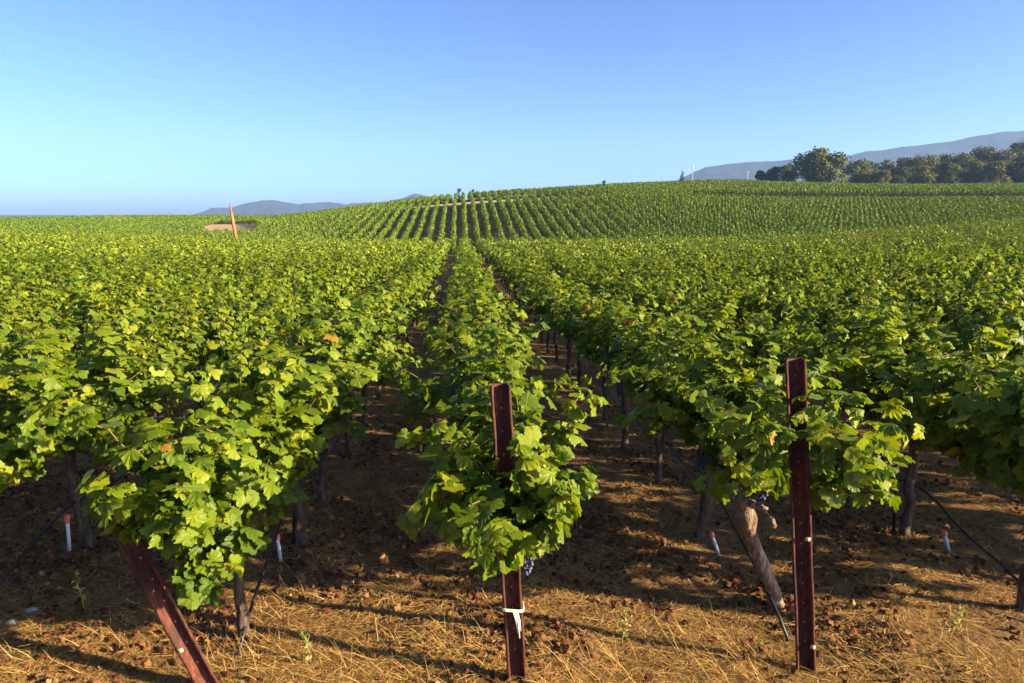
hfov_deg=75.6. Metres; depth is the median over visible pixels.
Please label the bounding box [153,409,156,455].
vine stake
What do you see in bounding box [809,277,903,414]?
grapevine
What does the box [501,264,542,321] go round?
grapevine
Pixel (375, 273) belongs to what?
grapevine
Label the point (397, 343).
grapevine
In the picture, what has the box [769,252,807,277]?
grapevine
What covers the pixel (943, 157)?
oak tree
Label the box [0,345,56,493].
grapevine
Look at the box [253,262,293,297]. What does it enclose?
grapevine
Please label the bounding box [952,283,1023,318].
grapevine
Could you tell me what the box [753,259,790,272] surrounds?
grapevine
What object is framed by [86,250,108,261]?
grapevine
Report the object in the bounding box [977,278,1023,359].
grapevine
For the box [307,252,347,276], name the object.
grapevine
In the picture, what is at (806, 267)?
grapevine
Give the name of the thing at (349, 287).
grapevine
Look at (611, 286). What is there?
grapevine
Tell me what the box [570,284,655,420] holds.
grapevine
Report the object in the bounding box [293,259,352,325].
grapevine
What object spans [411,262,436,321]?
grapevine
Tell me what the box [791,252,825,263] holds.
grapevine
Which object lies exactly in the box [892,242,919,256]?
grapevine
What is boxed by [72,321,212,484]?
grapevine
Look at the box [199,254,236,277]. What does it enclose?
grapevine
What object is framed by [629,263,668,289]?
grapevine
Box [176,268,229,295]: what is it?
grapevine
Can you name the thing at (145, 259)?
grapevine
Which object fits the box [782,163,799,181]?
oak tree
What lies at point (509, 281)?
grapevine
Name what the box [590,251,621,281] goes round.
grapevine
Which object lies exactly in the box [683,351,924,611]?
grapevine
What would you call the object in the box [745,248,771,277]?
grapevine
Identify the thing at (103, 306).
grapevine
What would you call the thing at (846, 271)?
grapevine
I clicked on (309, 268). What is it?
grapevine
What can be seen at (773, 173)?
oak tree
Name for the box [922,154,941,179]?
oak tree
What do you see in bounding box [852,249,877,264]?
grapevine
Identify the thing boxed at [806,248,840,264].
grapevine
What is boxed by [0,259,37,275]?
grapevine
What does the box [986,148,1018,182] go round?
oak tree
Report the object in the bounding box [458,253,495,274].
grapevine
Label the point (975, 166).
oak tree
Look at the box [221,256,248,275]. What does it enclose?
grapevine
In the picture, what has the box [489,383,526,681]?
end post
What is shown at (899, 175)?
oak tree
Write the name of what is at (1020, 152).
oak tree
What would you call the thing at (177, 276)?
grapevine
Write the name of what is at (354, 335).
grapevine
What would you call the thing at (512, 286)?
grapevine
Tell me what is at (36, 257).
grapevine
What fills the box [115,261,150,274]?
grapevine
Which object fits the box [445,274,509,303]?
grapevine
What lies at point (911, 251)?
grapevine
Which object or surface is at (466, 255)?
grapevine
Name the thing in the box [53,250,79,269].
grapevine
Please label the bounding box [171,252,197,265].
grapevine
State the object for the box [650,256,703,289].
grapevine
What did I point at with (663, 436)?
vine stake
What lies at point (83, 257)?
grapevine
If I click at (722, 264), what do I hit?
grapevine
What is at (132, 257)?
grapevine
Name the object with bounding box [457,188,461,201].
shrub
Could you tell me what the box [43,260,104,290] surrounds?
grapevine
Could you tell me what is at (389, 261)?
grapevine
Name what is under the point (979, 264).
grapevine
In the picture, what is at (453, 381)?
grapevine
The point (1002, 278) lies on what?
grapevine
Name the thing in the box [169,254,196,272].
grapevine
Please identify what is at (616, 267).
grapevine
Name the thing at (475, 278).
grapevine
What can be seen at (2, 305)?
grapevine
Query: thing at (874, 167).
oak tree
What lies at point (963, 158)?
oak tree
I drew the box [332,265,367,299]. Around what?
grapevine
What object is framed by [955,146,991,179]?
oak tree
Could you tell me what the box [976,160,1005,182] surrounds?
oak tree
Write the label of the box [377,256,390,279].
grapevine
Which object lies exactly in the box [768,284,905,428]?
grapevine
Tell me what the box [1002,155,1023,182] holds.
oak tree
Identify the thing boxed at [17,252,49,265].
grapevine
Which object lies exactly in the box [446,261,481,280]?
grapevine
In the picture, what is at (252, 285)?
grapevine
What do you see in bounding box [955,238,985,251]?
grapevine
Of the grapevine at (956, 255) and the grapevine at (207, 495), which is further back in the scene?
the grapevine at (956, 255)
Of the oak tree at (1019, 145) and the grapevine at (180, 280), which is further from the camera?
the oak tree at (1019, 145)
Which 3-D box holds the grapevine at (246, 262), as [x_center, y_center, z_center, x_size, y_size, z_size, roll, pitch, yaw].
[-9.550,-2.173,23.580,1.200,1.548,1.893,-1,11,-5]
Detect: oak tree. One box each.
[755,170,769,180]
[766,165,785,180]
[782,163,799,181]
[789,146,850,182]
[840,158,872,182]
[864,161,879,182]
[868,169,891,183]
[876,159,896,183]
[887,166,911,183]
[888,157,910,182]
[899,154,935,182]
[906,165,937,183]
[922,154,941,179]
[931,159,963,183]
[936,153,962,177]
[950,152,978,182]
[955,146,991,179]
[955,159,988,183]
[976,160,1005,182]
[980,145,997,179]
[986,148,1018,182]
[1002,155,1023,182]
[1009,141,1023,155]
[1010,147,1023,176]
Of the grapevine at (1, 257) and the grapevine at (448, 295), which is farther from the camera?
the grapevine at (1, 257)
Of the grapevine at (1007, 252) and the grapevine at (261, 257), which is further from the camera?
the grapevine at (261, 257)
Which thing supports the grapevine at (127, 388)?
on the ground at (608, 471)
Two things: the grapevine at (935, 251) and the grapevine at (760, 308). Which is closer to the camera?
the grapevine at (760, 308)
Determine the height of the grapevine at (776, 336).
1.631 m
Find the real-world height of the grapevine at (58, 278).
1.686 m
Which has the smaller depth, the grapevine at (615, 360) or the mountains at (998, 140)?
the grapevine at (615, 360)
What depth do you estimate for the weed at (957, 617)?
3.85 m
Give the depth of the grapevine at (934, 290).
11.36 m
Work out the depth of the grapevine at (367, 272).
19.13 m
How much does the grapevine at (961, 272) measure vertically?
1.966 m
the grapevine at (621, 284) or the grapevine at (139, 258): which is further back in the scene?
the grapevine at (139, 258)
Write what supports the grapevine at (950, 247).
on the ground at (608, 471)
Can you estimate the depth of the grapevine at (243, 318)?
8.11 m
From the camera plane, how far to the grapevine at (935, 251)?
22.50 m
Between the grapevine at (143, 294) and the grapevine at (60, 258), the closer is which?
the grapevine at (143, 294)
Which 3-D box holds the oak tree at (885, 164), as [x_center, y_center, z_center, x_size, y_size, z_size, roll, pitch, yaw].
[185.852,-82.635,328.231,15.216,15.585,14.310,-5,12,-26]
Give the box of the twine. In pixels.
[501,601,523,638]
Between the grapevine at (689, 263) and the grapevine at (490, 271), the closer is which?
the grapevine at (490, 271)
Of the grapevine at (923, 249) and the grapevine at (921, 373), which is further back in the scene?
the grapevine at (923, 249)
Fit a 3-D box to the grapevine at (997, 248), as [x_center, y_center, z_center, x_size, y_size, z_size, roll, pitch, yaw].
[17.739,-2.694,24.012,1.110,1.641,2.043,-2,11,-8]
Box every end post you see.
[100,483,219,682]
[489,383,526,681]
[785,358,815,674]
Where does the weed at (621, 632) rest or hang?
on the ground at (608, 471)
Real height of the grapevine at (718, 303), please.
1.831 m
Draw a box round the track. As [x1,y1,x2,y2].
[406,197,588,208]
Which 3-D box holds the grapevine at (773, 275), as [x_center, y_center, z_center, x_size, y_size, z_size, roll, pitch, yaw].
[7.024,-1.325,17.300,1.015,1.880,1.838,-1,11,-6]
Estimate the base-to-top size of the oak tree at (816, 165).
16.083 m
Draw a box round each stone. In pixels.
[6,619,15,624]
[24,607,39,614]
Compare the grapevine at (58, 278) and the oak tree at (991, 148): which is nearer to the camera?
the grapevine at (58, 278)
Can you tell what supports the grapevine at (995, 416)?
on the ground at (608, 471)
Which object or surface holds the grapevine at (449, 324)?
on the ground at (608, 471)
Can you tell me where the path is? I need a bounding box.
[203,223,272,232]
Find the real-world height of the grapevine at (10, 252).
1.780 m
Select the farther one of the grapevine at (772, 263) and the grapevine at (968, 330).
the grapevine at (772, 263)
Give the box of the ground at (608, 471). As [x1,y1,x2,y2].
[0,191,1023,682]
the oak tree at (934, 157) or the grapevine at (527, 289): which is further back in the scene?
the oak tree at (934, 157)
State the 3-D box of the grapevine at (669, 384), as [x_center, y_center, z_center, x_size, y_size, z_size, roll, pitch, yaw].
[1.450,0.780,4.782,1.615,1.821,2.117,-1,11,-4]
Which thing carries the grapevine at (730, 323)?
on the ground at (608, 471)
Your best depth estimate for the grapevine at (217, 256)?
25.81 m
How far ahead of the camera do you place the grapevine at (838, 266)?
19.99 m
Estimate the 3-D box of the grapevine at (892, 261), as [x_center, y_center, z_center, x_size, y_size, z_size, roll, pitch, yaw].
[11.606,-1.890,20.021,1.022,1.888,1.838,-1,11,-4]
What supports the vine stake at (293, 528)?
on the ground at (608, 471)
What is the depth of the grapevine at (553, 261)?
23.05 m
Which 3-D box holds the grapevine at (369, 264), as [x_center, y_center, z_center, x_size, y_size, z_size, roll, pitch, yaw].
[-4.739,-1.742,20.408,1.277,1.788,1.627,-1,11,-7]
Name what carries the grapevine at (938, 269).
on the ground at (608, 471)
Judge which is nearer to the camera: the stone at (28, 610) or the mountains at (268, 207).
the stone at (28, 610)
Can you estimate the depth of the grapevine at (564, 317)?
9.84 m
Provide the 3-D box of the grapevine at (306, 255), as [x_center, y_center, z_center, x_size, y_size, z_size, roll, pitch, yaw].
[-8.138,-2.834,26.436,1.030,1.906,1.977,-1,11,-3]
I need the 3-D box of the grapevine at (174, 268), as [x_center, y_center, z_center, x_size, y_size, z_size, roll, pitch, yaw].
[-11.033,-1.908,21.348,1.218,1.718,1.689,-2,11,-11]
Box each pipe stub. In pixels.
[64,514,71,552]
[276,533,282,560]
[709,531,720,555]
[941,530,950,552]
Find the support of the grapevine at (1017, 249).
on the ground at (608, 471)
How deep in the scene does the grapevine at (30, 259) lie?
19.58 m
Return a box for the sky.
[0,0,1023,214]
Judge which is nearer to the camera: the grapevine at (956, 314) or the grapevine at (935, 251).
the grapevine at (956, 314)
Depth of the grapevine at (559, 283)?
13.37 m
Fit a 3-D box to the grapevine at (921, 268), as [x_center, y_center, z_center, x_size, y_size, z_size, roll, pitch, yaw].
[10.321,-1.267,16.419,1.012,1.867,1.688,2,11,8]
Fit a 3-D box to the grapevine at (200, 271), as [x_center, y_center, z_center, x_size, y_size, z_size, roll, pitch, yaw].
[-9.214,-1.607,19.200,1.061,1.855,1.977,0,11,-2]
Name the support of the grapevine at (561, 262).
on the ground at (608, 471)
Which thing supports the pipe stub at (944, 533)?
on the ground at (608, 471)
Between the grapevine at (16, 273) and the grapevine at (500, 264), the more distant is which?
the grapevine at (500, 264)
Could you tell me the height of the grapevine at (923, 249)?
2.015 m
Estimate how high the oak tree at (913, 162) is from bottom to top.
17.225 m
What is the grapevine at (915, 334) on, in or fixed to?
on the ground at (608, 471)
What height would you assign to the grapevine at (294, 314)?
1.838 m
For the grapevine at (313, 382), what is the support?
on the ground at (608, 471)
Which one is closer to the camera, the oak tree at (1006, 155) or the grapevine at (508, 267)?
the grapevine at (508, 267)
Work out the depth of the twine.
3.38 m
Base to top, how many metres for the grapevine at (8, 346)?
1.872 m
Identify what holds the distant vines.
on the ground at (608, 471)
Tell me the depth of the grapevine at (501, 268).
22.79 m
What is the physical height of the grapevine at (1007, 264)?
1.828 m
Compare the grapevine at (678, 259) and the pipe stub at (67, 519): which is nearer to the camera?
the pipe stub at (67, 519)
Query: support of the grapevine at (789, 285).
on the ground at (608, 471)
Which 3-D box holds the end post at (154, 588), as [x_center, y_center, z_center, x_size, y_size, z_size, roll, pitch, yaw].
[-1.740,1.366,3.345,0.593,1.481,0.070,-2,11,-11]
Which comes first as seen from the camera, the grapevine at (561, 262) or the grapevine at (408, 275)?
the grapevine at (408, 275)
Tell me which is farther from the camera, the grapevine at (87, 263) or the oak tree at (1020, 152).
the oak tree at (1020, 152)
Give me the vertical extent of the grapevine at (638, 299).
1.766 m
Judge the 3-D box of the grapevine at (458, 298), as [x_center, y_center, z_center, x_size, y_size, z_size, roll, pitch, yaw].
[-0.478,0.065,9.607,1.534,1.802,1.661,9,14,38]
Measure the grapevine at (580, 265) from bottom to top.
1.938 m
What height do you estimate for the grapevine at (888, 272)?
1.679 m
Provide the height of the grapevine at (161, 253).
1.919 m
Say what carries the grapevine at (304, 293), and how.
on the ground at (608, 471)
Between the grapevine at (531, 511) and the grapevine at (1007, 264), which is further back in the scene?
the grapevine at (1007, 264)
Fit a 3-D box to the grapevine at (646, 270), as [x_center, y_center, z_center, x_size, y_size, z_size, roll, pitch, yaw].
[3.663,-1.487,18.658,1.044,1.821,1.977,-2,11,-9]
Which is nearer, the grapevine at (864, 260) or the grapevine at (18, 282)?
the grapevine at (18, 282)
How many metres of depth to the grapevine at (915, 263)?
18.58 m
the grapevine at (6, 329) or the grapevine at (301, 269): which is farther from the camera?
the grapevine at (301, 269)
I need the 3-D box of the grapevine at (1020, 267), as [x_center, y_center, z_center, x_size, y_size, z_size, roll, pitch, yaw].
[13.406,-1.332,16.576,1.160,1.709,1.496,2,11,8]
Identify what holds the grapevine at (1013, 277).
on the ground at (608, 471)
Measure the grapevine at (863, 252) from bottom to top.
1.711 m
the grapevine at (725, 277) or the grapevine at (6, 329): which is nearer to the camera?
the grapevine at (6, 329)
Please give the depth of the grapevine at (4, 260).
17.75 m
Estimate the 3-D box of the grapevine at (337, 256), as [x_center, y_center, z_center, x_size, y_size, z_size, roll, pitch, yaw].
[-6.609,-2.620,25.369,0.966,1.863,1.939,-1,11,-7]
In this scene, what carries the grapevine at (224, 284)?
on the ground at (608, 471)
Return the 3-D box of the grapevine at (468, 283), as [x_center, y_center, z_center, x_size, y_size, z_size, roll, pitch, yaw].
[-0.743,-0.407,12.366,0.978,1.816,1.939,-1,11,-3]
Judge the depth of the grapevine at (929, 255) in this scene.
20.07 m
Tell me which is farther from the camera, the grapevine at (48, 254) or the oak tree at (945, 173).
the oak tree at (945, 173)
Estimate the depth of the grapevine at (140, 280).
12.93 m
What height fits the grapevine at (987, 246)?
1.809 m
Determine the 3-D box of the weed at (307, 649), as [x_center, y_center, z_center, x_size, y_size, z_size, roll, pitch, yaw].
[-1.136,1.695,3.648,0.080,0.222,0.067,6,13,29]
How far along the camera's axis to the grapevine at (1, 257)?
22.99 m
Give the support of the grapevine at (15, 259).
on the ground at (608, 471)
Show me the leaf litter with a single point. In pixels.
(50, 553)
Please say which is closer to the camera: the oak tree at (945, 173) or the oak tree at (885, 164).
the oak tree at (945, 173)
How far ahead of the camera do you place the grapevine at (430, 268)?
19.17 m
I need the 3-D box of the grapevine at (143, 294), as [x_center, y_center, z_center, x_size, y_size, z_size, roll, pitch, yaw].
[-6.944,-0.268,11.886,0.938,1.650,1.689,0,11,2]
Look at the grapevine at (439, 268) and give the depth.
25.16 m
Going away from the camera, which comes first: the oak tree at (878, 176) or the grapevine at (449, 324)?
the grapevine at (449, 324)
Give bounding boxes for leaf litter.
[0,403,1023,682]
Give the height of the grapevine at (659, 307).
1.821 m
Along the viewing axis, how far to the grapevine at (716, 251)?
25.70 m
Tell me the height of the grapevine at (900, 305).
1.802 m
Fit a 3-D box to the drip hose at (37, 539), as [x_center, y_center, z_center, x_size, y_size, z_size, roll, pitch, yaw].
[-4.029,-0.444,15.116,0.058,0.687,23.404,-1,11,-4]
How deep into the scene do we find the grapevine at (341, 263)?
23.94 m
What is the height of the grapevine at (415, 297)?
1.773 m
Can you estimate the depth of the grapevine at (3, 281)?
13.02 m
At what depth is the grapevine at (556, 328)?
11.08 m
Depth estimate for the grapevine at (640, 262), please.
24.31 m
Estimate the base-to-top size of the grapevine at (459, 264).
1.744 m
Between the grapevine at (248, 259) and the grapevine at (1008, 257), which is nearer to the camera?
the grapevine at (1008, 257)
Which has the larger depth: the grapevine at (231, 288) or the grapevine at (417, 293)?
the grapevine at (417, 293)
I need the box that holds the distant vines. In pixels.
[0,179,1023,383]
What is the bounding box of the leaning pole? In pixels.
[229,203,236,236]
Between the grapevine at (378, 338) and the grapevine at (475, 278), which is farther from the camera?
the grapevine at (475, 278)
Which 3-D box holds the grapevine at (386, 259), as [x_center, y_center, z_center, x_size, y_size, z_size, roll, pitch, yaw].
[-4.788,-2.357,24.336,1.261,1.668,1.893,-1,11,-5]
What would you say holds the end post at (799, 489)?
on the ground at (608, 471)
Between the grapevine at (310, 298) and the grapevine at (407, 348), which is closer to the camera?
the grapevine at (407, 348)
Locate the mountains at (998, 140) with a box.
[676,131,1023,182]
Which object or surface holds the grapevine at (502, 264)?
on the ground at (608, 471)
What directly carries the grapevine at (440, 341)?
on the ground at (608, 471)
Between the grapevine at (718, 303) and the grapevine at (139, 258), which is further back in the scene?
the grapevine at (139, 258)
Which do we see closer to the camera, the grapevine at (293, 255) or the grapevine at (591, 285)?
the grapevine at (591, 285)
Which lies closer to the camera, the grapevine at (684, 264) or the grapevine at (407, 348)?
the grapevine at (407, 348)
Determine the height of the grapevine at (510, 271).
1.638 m
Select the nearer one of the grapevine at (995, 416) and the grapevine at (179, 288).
the grapevine at (995, 416)
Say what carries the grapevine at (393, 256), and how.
on the ground at (608, 471)
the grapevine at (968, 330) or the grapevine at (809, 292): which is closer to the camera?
the grapevine at (968, 330)
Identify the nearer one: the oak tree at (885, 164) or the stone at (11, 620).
the stone at (11, 620)
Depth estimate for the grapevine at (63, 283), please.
12.63 m
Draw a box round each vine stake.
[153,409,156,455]
[292,466,297,544]
[661,424,664,456]
[699,465,704,508]
[891,439,900,531]
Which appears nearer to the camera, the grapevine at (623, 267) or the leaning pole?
the grapevine at (623, 267)
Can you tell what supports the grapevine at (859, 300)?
on the ground at (608, 471)
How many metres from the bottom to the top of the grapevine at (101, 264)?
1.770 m
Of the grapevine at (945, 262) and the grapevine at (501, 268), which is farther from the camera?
the grapevine at (501, 268)
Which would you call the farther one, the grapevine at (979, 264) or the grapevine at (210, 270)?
the grapevine at (210, 270)
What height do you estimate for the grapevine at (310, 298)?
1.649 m
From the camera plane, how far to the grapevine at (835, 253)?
26.17 m
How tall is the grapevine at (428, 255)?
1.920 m
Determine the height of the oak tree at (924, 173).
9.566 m
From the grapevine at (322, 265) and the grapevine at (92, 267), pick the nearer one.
the grapevine at (92, 267)
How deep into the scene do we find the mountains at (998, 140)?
2649.09 m
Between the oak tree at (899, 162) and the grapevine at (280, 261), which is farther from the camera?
the oak tree at (899, 162)
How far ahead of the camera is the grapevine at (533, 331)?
5.86 m
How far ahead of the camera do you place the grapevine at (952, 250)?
23.91 m
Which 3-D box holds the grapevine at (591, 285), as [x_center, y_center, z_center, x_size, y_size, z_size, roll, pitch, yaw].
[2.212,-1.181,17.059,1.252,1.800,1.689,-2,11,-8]
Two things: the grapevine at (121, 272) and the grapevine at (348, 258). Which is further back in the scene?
the grapevine at (348, 258)
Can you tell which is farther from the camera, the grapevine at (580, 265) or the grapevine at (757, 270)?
the grapevine at (580, 265)
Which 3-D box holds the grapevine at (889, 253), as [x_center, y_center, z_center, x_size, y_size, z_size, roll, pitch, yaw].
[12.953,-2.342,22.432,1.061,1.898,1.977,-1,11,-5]
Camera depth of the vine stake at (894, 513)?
5.27 m
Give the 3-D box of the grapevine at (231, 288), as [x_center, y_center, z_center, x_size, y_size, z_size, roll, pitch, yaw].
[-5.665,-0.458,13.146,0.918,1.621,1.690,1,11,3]
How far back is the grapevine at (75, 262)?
18.51 m
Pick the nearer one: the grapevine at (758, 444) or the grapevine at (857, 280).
the grapevine at (758, 444)
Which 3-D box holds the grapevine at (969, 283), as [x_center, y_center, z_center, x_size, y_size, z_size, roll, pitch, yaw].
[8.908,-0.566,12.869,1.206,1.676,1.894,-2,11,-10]
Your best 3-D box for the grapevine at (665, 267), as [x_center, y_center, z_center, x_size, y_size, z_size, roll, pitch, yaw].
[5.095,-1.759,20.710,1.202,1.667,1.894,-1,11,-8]
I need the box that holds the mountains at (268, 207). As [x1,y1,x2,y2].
[196,194,453,214]
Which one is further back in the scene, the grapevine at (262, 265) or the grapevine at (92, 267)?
the grapevine at (262, 265)
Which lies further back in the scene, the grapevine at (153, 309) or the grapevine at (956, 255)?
the grapevine at (956, 255)
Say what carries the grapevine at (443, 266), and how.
on the ground at (608, 471)
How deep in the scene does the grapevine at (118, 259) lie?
21.12 m
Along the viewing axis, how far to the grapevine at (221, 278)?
16.58 m
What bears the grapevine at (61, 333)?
on the ground at (608, 471)
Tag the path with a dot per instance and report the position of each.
(212, 227)
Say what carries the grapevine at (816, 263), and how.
on the ground at (608, 471)
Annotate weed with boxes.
[71,570,89,610]
[298,629,315,663]
[615,607,630,645]
[946,604,964,639]
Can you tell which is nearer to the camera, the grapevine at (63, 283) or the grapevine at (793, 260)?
the grapevine at (63, 283)
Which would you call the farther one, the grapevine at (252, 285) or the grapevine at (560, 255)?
the grapevine at (560, 255)
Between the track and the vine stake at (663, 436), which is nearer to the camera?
the vine stake at (663, 436)
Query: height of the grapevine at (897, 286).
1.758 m
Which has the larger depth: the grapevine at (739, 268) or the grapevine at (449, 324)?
the grapevine at (739, 268)
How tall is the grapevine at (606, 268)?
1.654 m
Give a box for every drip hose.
[0,314,349,584]
[237,336,398,654]
[516,291,789,641]
[890,476,1018,582]
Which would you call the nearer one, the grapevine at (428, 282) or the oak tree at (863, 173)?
the grapevine at (428, 282)
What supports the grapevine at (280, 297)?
on the ground at (608, 471)
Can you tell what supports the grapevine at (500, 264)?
on the ground at (608, 471)
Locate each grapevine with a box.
[0,253,32,264]
[0,257,8,276]
[0,258,43,285]
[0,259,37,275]
[0,274,51,326]
[0,277,20,297]
[0,286,52,351]
[0,287,16,310]
[0,291,74,348]
[0,299,68,395]
[0,308,188,549]
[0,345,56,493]
[2,248,26,262]
[2,251,35,271]
[2,261,47,295]
[2,299,102,398]
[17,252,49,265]
[19,250,61,274]
[21,256,72,297]
[21,269,103,349]
[22,249,46,262]
[22,339,337,640]
[33,248,80,267]
[38,264,74,295]
[39,272,115,343]
[43,255,86,280]
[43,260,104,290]
[47,283,163,374]
[49,250,71,267]
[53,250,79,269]
[63,252,91,267]
[68,251,100,266]
[68,260,131,303]
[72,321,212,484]
[78,287,178,358]
[81,254,114,274]
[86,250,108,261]
[88,279,149,323]
[94,250,130,285]
[100,253,137,272]
[102,263,152,290]
[103,283,258,409]
[112,249,137,262]
[114,262,179,310]
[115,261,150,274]
[117,253,146,272]
[126,251,178,275]
[131,261,184,291]
[138,254,167,267]
[144,279,213,345]
[149,248,187,267]
[149,266,185,292]
[157,256,181,283]
[165,271,200,345]
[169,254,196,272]
[169,255,216,283]
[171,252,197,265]
[171,306,380,548]
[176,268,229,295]
[179,293,274,364]
[185,254,212,269]
[185,269,245,327]
[189,257,226,282]
[199,248,227,264]
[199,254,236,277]
[203,275,253,306]
[210,265,236,289]
[213,247,233,263]
[216,263,255,285]
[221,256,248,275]
[221,283,299,358]
[227,264,267,281]
[227,272,276,301]
[234,258,256,272]
[241,254,265,265]
[245,259,278,279]
[252,253,276,264]
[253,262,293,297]
[258,252,286,275]
[259,273,315,337]
[260,295,432,502]
[267,253,292,272]
[267,257,311,300]
[273,251,320,289]
[275,300,413,455]
[276,279,342,342]
[285,246,316,266]
[287,273,340,308]
[292,259,317,286]
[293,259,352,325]
[295,248,316,267]
[300,261,326,285]
[303,255,335,278]
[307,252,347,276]
[319,270,359,317]
[322,254,347,270]
[328,250,353,267]
[330,261,369,306]
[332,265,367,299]
[333,285,410,425]
[334,250,357,266]
[335,283,415,399]
[339,256,378,286]
[346,277,420,358]
[347,261,387,290]
[351,279,436,363]
[354,255,386,286]
[371,256,395,283]
[372,253,394,272]
[373,251,397,286]
[373,313,561,459]
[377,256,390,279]
[379,281,431,354]
[384,267,441,343]
[385,260,434,326]
[390,255,436,299]
[393,254,441,307]
[394,267,435,335]
[394,343,608,580]
[405,248,447,298]
[406,250,445,289]
[406,258,440,310]
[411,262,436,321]
[414,302,536,374]
[419,250,447,292]
[423,294,549,414]
[425,287,517,354]
[426,285,529,356]
[436,276,490,318]
[445,272,496,299]
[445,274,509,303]
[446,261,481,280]
[449,259,487,289]
[450,248,484,265]
[450,270,484,289]
[452,262,489,285]
[453,260,493,287]
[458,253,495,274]
[490,251,518,298]
[494,249,518,294]
[497,252,528,297]
[498,256,535,308]
[501,253,542,306]
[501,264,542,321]
[502,258,526,302]
[509,262,547,323]
[511,283,578,361]
[512,255,554,323]
[513,273,554,342]
[516,263,574,352]
[530,274,589,377]
[531,286,610,397]
[544,249,568,291]
[545,255,576,276]
[547,247,576,277]
[558,261,569,280]
[560,251,591,285]
[569,262,597,300]
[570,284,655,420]
[575,260,616,297]
[577,249,604,270]
[584,312,834,538]
[589,264,642,306]
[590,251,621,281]
[591,251,616,274]
[592,265,630,306]
[595,258,626,276]
[597,291,690,450]
[605,255,641,278]
[606,269,653,319]
[606,289,738,483]
[612,257,643,277]
[623,274,699,321]
[624,258,654,288]
[625,251,648,265]
[627,272,680,321]
[629,254,652,274]
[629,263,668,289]
[634,250,662,271]
[645,257,677,276]
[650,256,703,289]
[655,258,684,276]
[658,278,740,338]
[660,261,724,299]
[663,251,685,266]
[671,255,692,265]
[677,252,712,286]
[680,253,721,287]
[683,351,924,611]
[684,265,739,313]
[686,289,755,393]
[690,259,743,287]
[699,243,727,261]
[709,266,765,334]
[711,253,743,276]
[713,275,806,331]
[717,258,760,301]
[721,253,750,280]
[722,252,750,266]
[730,272,778,312]
[730,310,830,420]
[740,254,781,286]
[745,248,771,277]
[750,279,849,349]
[753,244,782,264]
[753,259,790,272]
[758,253,801,288]
[760,277,816,302]
[768,245,798,271]
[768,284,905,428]
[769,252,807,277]
[782,267,834,288]
[783,252,828,268]
[785,256,827,280]
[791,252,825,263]
[795,266,862,322]
[804,262,858,294]
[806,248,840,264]
[808,259,828,271]
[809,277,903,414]
[816,283,900,314]
[818,254,864,275]
[819,306,1023,536]
[820,241,849,259]
[822,255,865,284]
[822,268,899,306]
[828,251,866,269]
[829,253,888,291]
[841,289,997,361]
[843,251,882,268]
[845,252,886,274]
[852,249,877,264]
[858,247,894,257]
[860,265,925,292]
[862,268,936,312]
[863,281,952,341]
[870,340,1023,611]
[872,259,918,277]
[873,246,913,280]
[875,244,908,265]
[884,261,952,294]
[891,267,983,324]
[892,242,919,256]
[893,251,956,278]
[896,247,928,260]
[898,253,955,280]
[901,250,939,265]
[903,301,1023,392]
[911,237,949,259]
[912,242,962,263]
[919,248,965,268]
[919,267,1023,363]
[922,250,1002,292]
[929,253,975,283]
[930,240,966,253]
[933,272,1023,306]
[934,243,971,256]
[938,248,988,266]
[952,251,1023,285]
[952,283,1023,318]
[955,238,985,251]
[959,249,1003,261]
[969,266,1022,298]
[974,245,1016,265]
[977,245,1023,255]
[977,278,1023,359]
[980,244,1021,262]
[983,249,1023,275]
[986,267,1023,317]
[993,238,1023,253]
[995,266,1023,283]
[999,244,1018,258]
[1003,242,1023,266]
[1016,255,1023,270]
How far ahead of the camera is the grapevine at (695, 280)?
14.42 m
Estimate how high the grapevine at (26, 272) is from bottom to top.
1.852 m
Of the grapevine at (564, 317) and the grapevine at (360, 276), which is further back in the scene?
the grapevine at (360, 276)
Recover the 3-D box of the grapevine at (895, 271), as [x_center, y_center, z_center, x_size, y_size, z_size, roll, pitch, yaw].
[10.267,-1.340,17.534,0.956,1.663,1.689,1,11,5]
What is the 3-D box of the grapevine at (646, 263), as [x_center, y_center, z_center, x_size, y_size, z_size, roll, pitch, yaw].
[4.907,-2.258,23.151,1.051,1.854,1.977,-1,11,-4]
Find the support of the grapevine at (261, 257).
on the ground at (608, 471)
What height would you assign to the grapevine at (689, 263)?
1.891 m
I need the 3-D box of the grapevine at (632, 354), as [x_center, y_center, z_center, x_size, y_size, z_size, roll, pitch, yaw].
[1.445,0.490,6.237,1.211,1.902,1.672,-2,11,-8]
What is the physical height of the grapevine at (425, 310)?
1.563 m
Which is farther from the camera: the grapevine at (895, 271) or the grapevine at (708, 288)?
the grapevine at (895, 271)
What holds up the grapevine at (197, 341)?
on the ground at (608, 471)
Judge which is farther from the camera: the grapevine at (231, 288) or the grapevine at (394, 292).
the grapevine at (231, 288)
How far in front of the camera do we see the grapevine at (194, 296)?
10.89 m
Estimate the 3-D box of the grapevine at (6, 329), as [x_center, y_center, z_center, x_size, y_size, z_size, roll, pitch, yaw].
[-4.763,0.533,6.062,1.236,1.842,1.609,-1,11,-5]
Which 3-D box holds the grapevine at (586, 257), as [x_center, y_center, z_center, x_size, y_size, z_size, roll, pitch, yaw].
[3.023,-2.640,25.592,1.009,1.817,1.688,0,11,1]
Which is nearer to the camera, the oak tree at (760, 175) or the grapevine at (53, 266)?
the grapevine at (53, 266)
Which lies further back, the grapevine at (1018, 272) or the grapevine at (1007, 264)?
the grapevine at (1007, 264)
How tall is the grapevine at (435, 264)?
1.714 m
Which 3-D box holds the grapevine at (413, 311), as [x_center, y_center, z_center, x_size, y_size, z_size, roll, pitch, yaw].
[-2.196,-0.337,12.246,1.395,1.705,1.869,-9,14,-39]

